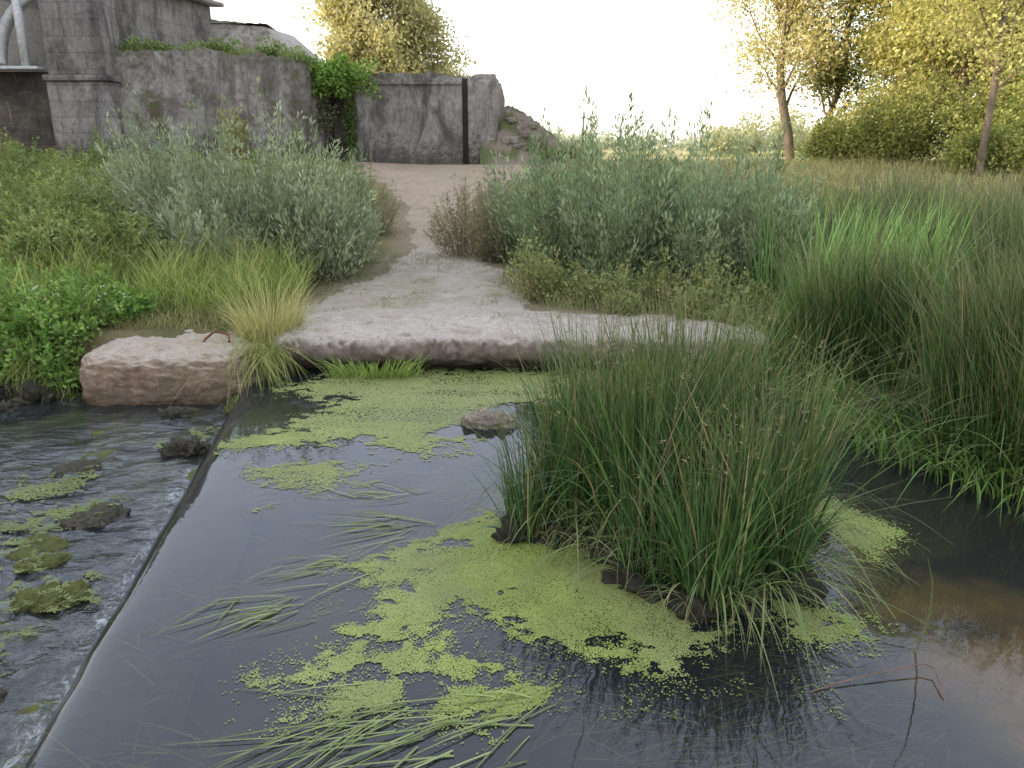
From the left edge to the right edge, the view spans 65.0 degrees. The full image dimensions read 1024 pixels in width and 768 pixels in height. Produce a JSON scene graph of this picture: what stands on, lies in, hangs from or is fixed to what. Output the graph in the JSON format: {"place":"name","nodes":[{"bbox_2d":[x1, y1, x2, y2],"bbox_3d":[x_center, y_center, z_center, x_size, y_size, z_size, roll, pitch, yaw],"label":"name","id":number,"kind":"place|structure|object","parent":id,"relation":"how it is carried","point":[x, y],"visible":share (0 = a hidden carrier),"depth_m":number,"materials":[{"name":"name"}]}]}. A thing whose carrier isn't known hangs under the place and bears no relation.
{"place":"outdoors","nodes":[
{"label":"outdoors","id":0,"kind":"place"},
{"bbox_2d":[0,394,226,710],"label":"stream water","id":1,"kind":"structure","parent":0,"point":[94,455],"depth_m":7.33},
{"bbox_2d":[0,426,220,685],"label":"stream algae","id":2,"kind":"object","parent":1,"relation":"on","point":[63,512],"visible":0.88,"depth_m":5.62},
{"bbox_2d":[22,390,244,767],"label":"pool water","id":3,"kind":"structure","parent":0,"point":[91,648],"depth_m":4.64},
{"bbox_2d":[152,595,315,639],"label":"floating grass","id":4,"kind":"structure","parent":3,"relation":"on","point":[264,610],"depth_m":4.29,"materials":[{"name":"green plant"}]},
{"bbox_2d":[238,555,376,600],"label":"floating grass","id":5,"kind":"structure","parent":3,"relation":"on","point":[314,563],"depth_m":4.74,"materials":[{"name":"green plant"}]},
{"bbox_2d":[168,683,460,767],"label":"floating grass","id":6,"kind":"structure","parent":3,"relation":"on","point":[359,728],"depth_m":3.42,"materials":[{"name":"green plant"}]},
{"bbox_2d":[285,510,434,566],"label":"floating grass","id":7,"kind":"structure","parent":3,"relation":"on","point":[358,528],"depth_m":5.30,"materials":[{"name":"green plant"}]},
{"bbox_2d":[311,351,431,380],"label":"sedge tuft","id":8,"kind":"object","parent":3,"relation":"on","point":[364,372],"visible":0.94,"depth_m":8.72,"materials":[{"name":"green plant"}]},
{"bbox_2d":[299,720,533,767],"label":"floating grass","id":9,"kind":"structure","parent":3,"relation":"on","point":[430,759],"depth_m":3.31,"materials":[{"name":"green plant"}]},
{"bbox_2d":[379,683,559,765],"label":"floating grass","id":10,"kind":"structure","parent":3,"relation":"on","point":[489,721],"depth_m":3.51,"materials":[{"name":"green plant"}]},
{"bbox_2d":[6,451,958,767],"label":"submerged weed","id":11,"kind":"object","parent":3,"relation":"in","point":[126,761],"visible":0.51,"depth_m":3.82,"materials":[{"name":"green plant"}]},
{"bbox_2d":[459,408,520,441],"bbox_3d":[-0.196,0.351,7.279,0.565,0.308,0.364,0,16,0],"label":"stone","id":12,"kind":"object","parent":3,"relation":"in","point":[471,420],"visible":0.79,"depth_m":7.17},
{"bbox_2d":[423,388,612,580],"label":"rush tussock","id":13,"kind":"object","parent":3,"relation":"in","point":[502,534],"visible":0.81,"depth_m":5.05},
{"bbox_2d":[393,328,724,592],"bbox_3d":[0.395,0.419,5.062,2.018,1.544,2.113,-5,17,-16],"label":"rush tussock","id":14,"kind":"object","parent":3,"relation":"in","point":[569,505],"visible":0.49,"depth_m":5.08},
{"bbox_2d":[214,367,919,763],"bbox_3d":[-0.009,0.626,6.355,4.609,0.004,6.475,-4,17,-13],"label":"duckweed","id":15,"kind":"object","parent":3,"relation":"on","point":[584,585],"visible":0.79,"depth_m":4.52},
{"bbox_2d":[449,273,749,533],"bbox_3d":[0.579,0.138,5.586,2.443,1.751,2.314,-12,20,-35],"label":"rush tussock","id":16,"kind":"object","parent":3,"relation":"in","point":[575,362],"visible":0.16,"depth_m":5.59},
{"bbox_2d":[426,291,849,636],"bbox_3d":[0.862,0.327,4.964,2.344,1.765,3.063,10,19,30],"label":"rush tussock","id":17,"kind":"object","parent":3,"relation":"in","point":[622,448],"visible":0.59,"depth_m":4.83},
{"bbox_2d":[530,419,749,640],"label":"rush tussock","id":18,"kind":"object","parent":3,"relation":"in","point":[635,579],"visible":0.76,"depth_m":4.52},
{"bbox_2d":[455,265,940,558],"bbox_3d":[1.043,0.100,5.459,3.105,1.870,2.425,-4,17,-15],"label":"rush tussock","id":19,"kind":"object","parent":3,"relation":"in","point":[678,316],"visible":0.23,"depth_m":5.29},
{"bbox_2d":[547,392,956,730],"bbox_3d":[1.105,0.706,4.277,1.730,1.360,1.826,-7,18,-24],"label":"rush tussock","id":20,"kind":"object","parent":3,"relation":"in","point":[700,604],"visible":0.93,"depth_m":4.26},
{"bbox_2d":[628,308,953,617],"bbox_3d":[1.543,0.394,4.979,2.091,1.661,2.139,-4,17,-12],"label":"rush tussock","id":21,"kind":"object","parent":3,"relation":"in","point":[818,431],"visible":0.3,"depth_m":4.96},
{"bbox_2d":[621,350,972,700],"bbox_3d":[1.481,0.593,4.567,1.768,1.545,2.023,0,16,0],"label":"rush tussock","id":22,"kind":"object","parent":3,"relation":"in","point":[805,576],"visible":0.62,"depth_m":4.37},
{"bbox_2d":[295,162,671,320],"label":"path","id":23,"kind":"structure","parent":0,"point":[417,187],"depth_m":12.86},
{"bbox_2d":[0,148,1023,767],"bbox_3d":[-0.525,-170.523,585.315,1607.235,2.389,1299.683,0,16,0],"label":"ground","id":24,"kind":"structure","parent":0,"point":[974,554],"depth_m":4.95,"materials":[{"name":"liquid"}]},
{"bbox_2d":[0,400,25,421],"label":"stone","id":25,"kind":"object","parent":24,"relation":"on","point":[11,408],"visible":0.95,"depth_m":8.12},
{"bbox_2d":[0,258,54,349],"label":"nettle patch","id":26,"kind":"object","parent":24,"relation":"on","point":[13,297],"visible":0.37,"depth_m":8.76,"materials":[{"name":"green plant"}]},
{"bbox_2d":[5,532,74,576],"bbox_3d":[-3.098,1.120,5.278,0.384,0.141,0.568,-12,20,-34],"label":"stone","id":27,"kind":"object","parent":24,"relation":"on","point":[54,545],"visible":0.97,"depth_m":5.20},
{"bbox_2d":[0,139,81,192],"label":"shrub","id":28,"kind":"object","parent":24,"relation":"on","point":[27,164],"visible":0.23,"depth_m":19.45,"materials":[{"name":"green plant"}]},
{"bbox_2d":[11,376,74,419],"bbox_3d":[-4.957,0.156,8.543,0.549,0.544,0.686,5,17,17],"label":"stone","id":29,"kind":"object","parent":24,"relation":"on","point":[30,393],"visible":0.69,"depth_m":8.35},
{"bbox_2d":[0,209,86,277],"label":"shrub","id":30,"kind":"object","parent":24,"relation":"on","point":[43,236],"visible":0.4,"depth_m":10.65,"materials":[{"name":"green plant"}]},
{"bbox_2d":[0,303,89,392],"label":"nettle patch","id":31,"kind":"object","parent":24,"relation":"on","point":[46,366],"visible":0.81,"depth_m":8.49,"materials":[{"name":"green plant"}]},
{"bbox_2d":[8,579,91,617],"bbox_3d":[-2.719,1.269,4.751,0.448,0.169,0.330,-3,17,-9],"label":"stone","id":32,"kind":"object","parent":24,"relation":"on","point":[43,601],"visible":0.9,"depth_m":4.69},
{"bbox_2d":[0,191,100,246],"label":"shrub","id":33,"kind":"object","parent":24,"relation":"on","point":[15,213],"visible":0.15,"depth_m":12.11,"materials":[{"name":"green plant"}]},
{"bbox_2d":[0,127,100,171],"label":"shrub","id":34,"kind":"object","parent":24,"relation":"on","point":[26,153],"visible":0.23,"depth_m":23.13,"materials":[{"name":"green plant"}]},
{"bbox_2d":[0,153,112,208],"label":"shrub","id":35,"kind":"object","parent":24,"relation":"on","point":[12,181],"visible":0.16,"depth_m":16.29,"materials":[{"name":"green plant"}]},
{"bbox_2d":[0,273,115,364],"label":"nettle patch","id":36,"kind":"object","parent":24,"relation":"on","point":[60,326],"visible":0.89,"depth_m":8.73,"materials":[{"name":"green plant"}]},
{"bbox_2d":[0,152,136,226],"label":"shrub","id":37,"kind":"object","parent":24,"relation":"on","point":[70,192],"visible":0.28,"depth_m":13.87,"materials":[{"name":"green plant"}]},
{"bbox_2d":[9,260,127,301],"bbox_3d":[-5.280,-0.992,9.657,1.269,0.896,1.241,-8,18,-25],"label":"nettle patch","id":38,"kind":"object","parent":24,"relation":"on","point":[102,278],"visible":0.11,"depth_m":9.76,"materials":[{"name":"green plant"}]},
{"bbox_2d":[49,457,105,479],"bbox_3d":[-3.606,0.707,6.667,0.418,0.125,0.310,-8,18,-26],"label":"stone","id":39,"kind":"object","parent":24,"relation":"on","point":[62,470],"visible":0.86,"depth_m":6.62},
{"bbox_2d":[59,502,133,537],"bbox_3d":[-2.981,0.973,5.778,0.357,0.150,0.469,8,18,26],"label":"stone","id":40,"kind":"object","parent":24,"relation":"on","point":[109,515],"visible":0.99,"depth_m":5.70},
{"bbox_2d":[0,0,223,168],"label":"bridge","id":41,"kind":"structure","parent":24,"relation":"on","point":[60,81],"depth_m":25.82,"materials":[{"name":"concrete"}]},
{"bbox_2d":[69,281,158,326],"bbox_3d":[-4.750,-0.879,9.403,1.031,0.640,0.922,3,17,10],"label":"nettle patch","id":42,"kind":"object","parent":24,"relation":"on","point":[141,302],"visible":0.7,"depth_m":9.39,"materials":[{"name":"green plant"}]},
{"bbox_2d":[60,207,181,280],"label":"shrub","id":43,"kind":"object","parent":24,"relation":"on","point":[127,234],"visible":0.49,"depth_m":11.15,"materials":[{"name":"green plant"}]},
{"bbox_2d":[48,138,211,187],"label":"shrub","id":44,"kind":"object","parent":24,"relation":"on","point":[88,162],"visible":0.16,"depth_m":20.94,"materials":[{"name":"green plant"}]},
{"bbox_2d":[75,112,204,230],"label":"willow bush","id":45,"kind":"object","parent":24,"relation":"on","point":[124,199],"visible":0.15,"depth_m":14.34,"materials":[{"name":"green plant"}]},
{"bbox_2d":[74,152,246,209],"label":"shrub","id":46,"kind":"object","parent":24,"relation":"on","point":[95,183],"visible":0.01,"depth_m":17.12,"materials":[{"name":"green plant"}]},
{"bbox_2d":[25,374,296,767],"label":"weir","id":47,"kind":"object","parent":24,"relation":"on","point":[196,545],"visible":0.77,"depth_m":4.52,"materials":[{"name":"concrete"}]},
{"bbox_2d":[0,194,339,410],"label":"tall bank grass","id":48,"kind":"structure","parent":24,"relation":"on","point":[173,283],"depth_m":10.09,"materials":[{"name":"green plant"}]},
{"bbox_2d":[157,405,191,427],"bbox_3d":[-3.338,0.326,7.962,0.350,0.237,0.280,12,20,34],"label":"stone","id":49,"kind":"object","parent":24,"relation":"on","point":[172,413],"visible":0.97,"depth_m":7.90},
{"bbox_2d":[79,329,274,413],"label":"stone block","id":50,"kind":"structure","parent":24,"relation":"on","point":[137,371],"depth_m":8.28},
{"bbox_2d":[156,433,210,461],"bbox_3d":[-2.841,0.607,7.034,0.448,0.343,0.363,0,16,0],"label":"stone","id":51,"kind":"object","parent":24,"relation":"on","point":[179,446],"visible":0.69,"depth_m":6.92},
{"bbox_2d":[104,74,269,242],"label":"willow bush","id":52,"kind":"object","parent":24,"relation":"on","point":[147,170],"visible":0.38,"depth_m":13.26,"materials":[{"name":"green plant"}]},
{"bbox_2d":[139,160,278,276],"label":"willow bush","id":53,"kind":"object","parent":24,"relation":"on","point":[170,216],"visible":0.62,"depth_m":11.68,"materials":[{"name":"green plant"}]},
{"bbox_2d":[215,93,258,161],"bbox_3d":[-9.039,-8.065,26.018,1.269,2.538,1.368,3,17,11],"label":"sapling","id":54,"kind":"object","parent":24,"relation":"on","point":[239,135],"visible":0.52,"depth_m":25.89,"materials":[{"name":"green plant"}]},
{"bbox_2d":[169,324,329,409],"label":"grass tuft","id":55,"kind":"object","parent":24,"relation":"on","point":[264,359],"visible":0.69,"depth_m":8.52,"materials":[{"name":"green plant"}]},
{"bbox_2d":[167,77,352,268],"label":"willow bush","id":56,"kind":"object","parent":24,"relation":"on","point":[270,167],"visible":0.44,"depth_m":12.48,"materials":[{"name":"green plant"}]},
{"bbox_2d":[198,263,327,350],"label":"grass tuft","id":57,"kind":"object","parent":24,"relation":"on","point":[249,324],"visible":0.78,"depth_m":9.01,"materials":[{"name":"green plant"}]},
{"bbox_2d":[112,19,504,164],"bbox_3d":[-6.973,-11.754,33.539,13.367,6.012,15.815,0,16,0],"label":"bunker","id":58,"kind":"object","parent":24,"relation":"on","point":[430,118],"visible":0.72,"depth_m":29.75,"materials":[{"name":"concrete"}]},
{"bbox_2d":[119,33,176,51],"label":"bramble","id":59,"kind":"object","parent":58,"relation":"on","point":[154,46],"visible":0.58,"depth_m":26.45,"materials":[{"name":"green plant"}]},
{"bbox_2d":[176,34,257,54],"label":"bramble","id":60,"kind":"object","parent":58,"relation":"on","point":[217,46],"visible":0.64,"depth_m":27.52,"materials":[{"name":"green plant"}]},
{"bbox_2d":[255,34,308,61],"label":"bramble","id":61,"kind":"object","parent":58,"relation":"on","point":[272,52],"visible":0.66,"depth_m":28.56,"materials":[{"name":"green plant"}]},
{"bbox_2d":[314,87,338,142],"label":"ivy","id":62,"kind":"object","parent":58,"relation":"attached to","point":[321,117],"visible":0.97,"depth_m":29.92,"materials":[{"name":"green plant"}]},
{"bbox_2d":[308,50,385,99],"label":"creeper","id":63,"kind":"object","parent":58,"relation":"attached to","point":[336,76],"visible":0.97,"depth_m":29.35,"materials":[{"name":"green plant"}]},
{"bbox_2d":[341,92,357,159],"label":"ivy","id":64,"kind":"object","parent":58,"relation":"attached to","point":[350,133],"visible":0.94,"depth_m":30.24,"materials":[{"name":"green plant"}]},
{"bbox_2d":[116,38,604,156],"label":"roof grass","id":65,"kind":"structure","parent":58,"relation":"on","point":[298,57],"depth_m":28.25,"materials":[{"name":"green plant"}]},
{"bbox_2d":[253,116,388,286],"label":"willow bush","id":66,"kind":"object","parent":24,"relation":"on","point":[313,221],"visible":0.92,"depth_m":12.04,"materials":[{"name":"green plant"}]},
{"bbox_2d":[296,140,391,267],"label":"willow bush","id":67,"kind":"object","parent":24,"relation":"on","point":[360,182],"visible":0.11,"depth_m":13.76,"materials":[{"name":"green plant"}]},
{"bbox_2d":[293,0,441,73],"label":"tree","id":68,"kind":"object","parent":24,"relation":"on","point":[359,22],"visible":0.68,"depth_m":45.38,"materials":[{"name":"yellow plant"}]},
{"bbox_2d":[342,148,405,235],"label":"dry bush","id":69,"kind":"object","parent":24,"relation":"on","point":[382,206],"visible":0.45,"depth_m":17.09,"materials":[{"name":"brown plant"}]},
{"bbox_2d":[395,0,476,76],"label":"tree","id":70,"kind":"object","parent":24,"relation":"on","point":[431,46],"visible":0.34,"depth_m":48.62,"materials":[{"name":"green plant"}]},
{"bbox_2d":[422,153,501,258],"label":"dry bush","id":71,"kind":"object","parent":24,"relation":"on","point":[463,215],"visible":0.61,"depth_m":14.87,"materials":[{"name":"brown plant"}]},
{"bbox_2d":[462,187,517,262],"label":"dry bush","id":72,"kind":"object","parent":24,"relation":"on","point":[481,241],"visible":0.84,"depth_m":14.09,"materials":[{"name":"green plant"}]},
{"bbox_2d":[469,138,528,236],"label":"dry bush","id":73,"kind":"object","parent":24,"relation":"on","point":[478,182],"visible":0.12,"depth_m":15.29,"materials":[{"name":"brown plant"}]},
{"bbox_2d":[7,147,1023,272],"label":"meadow grass","id":74,"kind":"structure","parent":24,"relation":"on","point":[847,164],"depth_m":24.95,"materials":[{"name":"green plant"}]},
{"bbox_2d":[272,313,770,385],"bbox_3d":[0.092,-0.310,9.572,5.533,0.906,1.640,0,16,0],"label":"concrete ledge","id":75,"kind":"object","parent":24,"relation":"on","point":[445,340],"visible":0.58,"depth_m":8.92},
{"bbox_2d":[480,105,565,164],"bbox_3d":[1.650,-10.115,32.882,5.700,2.438,7.200,0,16,0],"label":"rubble mound","id":76,"kind":"object","parent":24,"relation":"on","point":[504,128],"visible":0.34,"depth_m":30.81,"materials":[{"name":"stone"}]},
{"bbox_2d":[290,250,766,318],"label":"path weeds","id":77,"kind":"object","parent":24,"relation":"on","point":[581,301],"visible":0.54,"depth_m":11.02,"materials":[{"name":"green plant"}]},
{"bbox_2d":[491,223,571,305],"bbox_3d":[0.313,-1.524,10.717,1.203,1.228,1.081,0,16,0],"label":"herb patch","id":78,"kind":"object","parent":24,"relation":"on","point":[527,266],"visible":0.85,"depth_m":10.61,"materials":[{"name":"green plant"}]},
{"bbox_2d":[479,119,597,265],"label":"willow bush","id":79,"kind":"object","parent":24,"relation":"on","point":[506,214],"visible":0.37,"depth_m":13.84,"materials":[{"name":"green plant"}]},
{"bbox_2d":[499,107,613,289],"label":"willow bush","id":80,"kind":"object","parent":24,"relation":"on","point":[551,230],"visible":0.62,"depth_m":11.71,"materials":[{"name":"green plant"}]},
{"bbox_2d":[531,262,599,304],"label":"herb patch","id":81,"kind":"object","parent":24,"relation":"on","point":[571,282],"visible":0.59,"depth_m":10.60,"materials":[{"name":"green plant"}]},
{"bbox_2d":[526,84,686,266],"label":"willow bush","id":82,"kind":"object","parent":24,"relation":"on","point":[615,142],"visible":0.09,"depth_m":12.98,"materials":[{"name":"green plant"}]},
{"bbox_2d":[567,251,655,305],"bbox_3d":[1.281,-1.230,10.457,1.223,0.989,1.081,0,16,0],"label":"herb patch","id":83,"kind":"object","parent":24,"relation":"on","point":[604,282],"visible":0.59,"depth_m":10.34,"materials":[{"name":"green plant"}]},
{"bbox_2d":[549,115,692,291],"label":"willow bush","id":84,"kind":"object","parent":24,"relation":"on","point":[618,244],"visible":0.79,"depth_m":10.88,"materials":[{"name":"green plant"}]},
{"bbox_2d":[601,287,643,316],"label":"herb patch","id":85,"kind":"object","parent":24,"relation":"on","point":[634,298],"visible":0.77,"depth_m":9.86,"materials":[{"name":"green plant"}]},
{"bbox_2d":[580,106,705,202],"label":"willow bush","id":86,"kind":"object","parent":24,"relation":"on","point":[665,138],"visible":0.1,"depth_m":14.87,"materials":[{"name":"green plant"}]},
{"bbox_2d":[629,246,701,309],"bbox_3d":[2.002,-1.301,10.447,1.154,1.007,1.160,0,16,0],"label":"herb patch","id":87,"kind":"object","parent":24,"relation":"on","point":[666,273],"visible":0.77,"depth_m":10.28,"materials":[{"name":"green plant"}]},
{"bbox_2d":[669,277,726,320],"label":"herb patch","id":88,"kind":"object","parent":24,"relation":"on","point":[706,306],"visible":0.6,"depth_m":9.60,"materials":[{"name":"green plant"}]},
{"bbox_2d":[628,101,776,298],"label":"willow bush","id":89,"kind":"object","parent":24,"relation":"on","point":[694,245],"visible":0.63,"depth_m":10.84,"materials":[{"name":"green plant"}]},
{"bbox_2d":[638,116,796,277],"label":"willow bush","id":90,"kind":"object","parent":24,"relation":"on","point":[758,169],"visible":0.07,"depth_m":12.51,"materials":[{"name":"green plant"}]},
{"bbox_2d":[676,250,765,317],"bbox_3d":[2.598,-1.184,10.053,1.028,0.926,1.106,0,16,0],"label":"herb patch","id":91,"kind":"object","parent":24,"relation":"on","point":[700,281],"visible":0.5,"depth_m":9.98,"materials":[{"name":"green plant"}]},
{"bbox_2d":[711,286,770,335],"bbox_3d":[2.688,-0.664,9.422,0.860,0.935,0.855,-14,21,-39],"label":"herb patch","id":92,"kind":"object","parent":24,"relation":"on","point":[738,315],"visible":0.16,"depth_m":9.42,"materials":[{"name":"green plant"}]},
{"bbox_2d":[545,104,951,157],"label":"distant woodland","id":93,"kind":"object","parent":24,"relation":"on","point":[749,133],"visible":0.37,"depth_m":102.08,"materials":[{"name":"green plant"}]},
{"bbox_2d":[731,267,788,334],"bbox_3d":[3.065,-0.960,9.728,0.788,0.885,0.777,-7,18,-22],"label":"herb patch","id":94,"kind":"object","parent":24,"relation":"on","point":[751,299],"visible":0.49,"depth_m":9.64,"materials":[{"name":"green plant"}]},
{"bbox_2d":[692,118,829,239],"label":"willow bush","id":95,"kind":"object","parent":24,"relation":"on","point":[799,190],"visible":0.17,"depth_m":14.60,"materials":[{"name":"green plant"}]},
{"bbox_2d":[715,149,832,303],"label":"willow bush","id":96,"kind":"object","parent":24,"relation":"on","point":[801,212],"visible":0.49,"depth_m":10.56,"materials":[{"name":"green plant"}]},
{"bbox_2d":[705,287,844,384],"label":"sedge tuft","id":97,"kind":"object","parent":24,"relation":"on","point":[772,358],"visible":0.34,"depth_m":8.53,"materials":[{"name":"green plant"}]},
{"bbox_2d":[708,0,866,160],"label":"tree","id":98,"kind":"object","parent":24,"relation":"on","point":[786,18],"visible":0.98,"depth_m":35.08,"materials":[{"name":"yellow plant"}]},
{"bbox_2d":[766,0,896,119],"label":"tree","id":99,"kind":"object","parent":24,"relation":"on","point":[837,91],"visible":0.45,"depth_m":36.73,"materials":[{"name":"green plant"}]},
{"bbox_2d":[780,105,886,163],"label":"meadow shrub","id":100,"kind":"object","parent":24,"relation":"on","point":[822,144],"visible":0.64,"depth_m":32.13,"materials":[{"name":"green plant"}]},
{"bbox_2d":[688,147,1023,526],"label":"marsh rushes","id":101,"kind":"object","parent":24,"relation":"on","point":[968,353],"visible":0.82,"depth_m":7.46,"materials":[{"name":"plant"}]},
{"bbox_2d":[798,55,955,165],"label":"meadow shrub","id":102,"kind":"object","parent":24,"relation":"on","point":[891,131],"visible":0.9,"depth_m":29.76,"materials":[{"name":"green plant"}]},
{"bbox_2d":[814,0,992,138],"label":"tree","id":103,"kind":"object","parent":24,"relation":"on","point":[869,39],"visible":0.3,"depth_m":33.12,"materials":[{"name":"yellow plant"}]},
{"bbox_2d":[794,181,1020,328],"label":"reed clump","id":104,"kind":"object","parent":24,"relation":"on","point":[927,221],"visible":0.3,"depth_m":9.21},
{"bbox_2d":[862,0,1023,127],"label":"tree","id":105,"kind":"object","parent":24,"relation":"on","point":[968,80],"visible":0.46,"depth_m":30.20,"materials":[{"name":"yellow plant"}]},
{"bbox_2d":[881,0,1023,176],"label":"tree","id":106,"kind":"object","parent":24,"relation":"on","point":[1001,29],"visible":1,"depth_m":24.54,"materials":[{"name":"yellow plant"}]},
{"bbox_2d":[906,32,1023,169],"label":"meadow shrub","id":107,"kind":"object","parent":24,"relation":"on","point":[957,123],"visible":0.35,"depth_m":28.50,"materials":[{"name":"green plant"}]},
{"bbox_2d":[915,107,1023,177],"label":"meadow shrub","id":108,"kind":"object","parent":24,"relation":"on","point":[1002,150],"visible":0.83,"depth_m":25.81,"materials":[{"name":"green plant"}]},
{"bbox_2d":[210,0,1014,146],"label":"sky","id":109,"kind":"structure","parent":0,"point":[542,53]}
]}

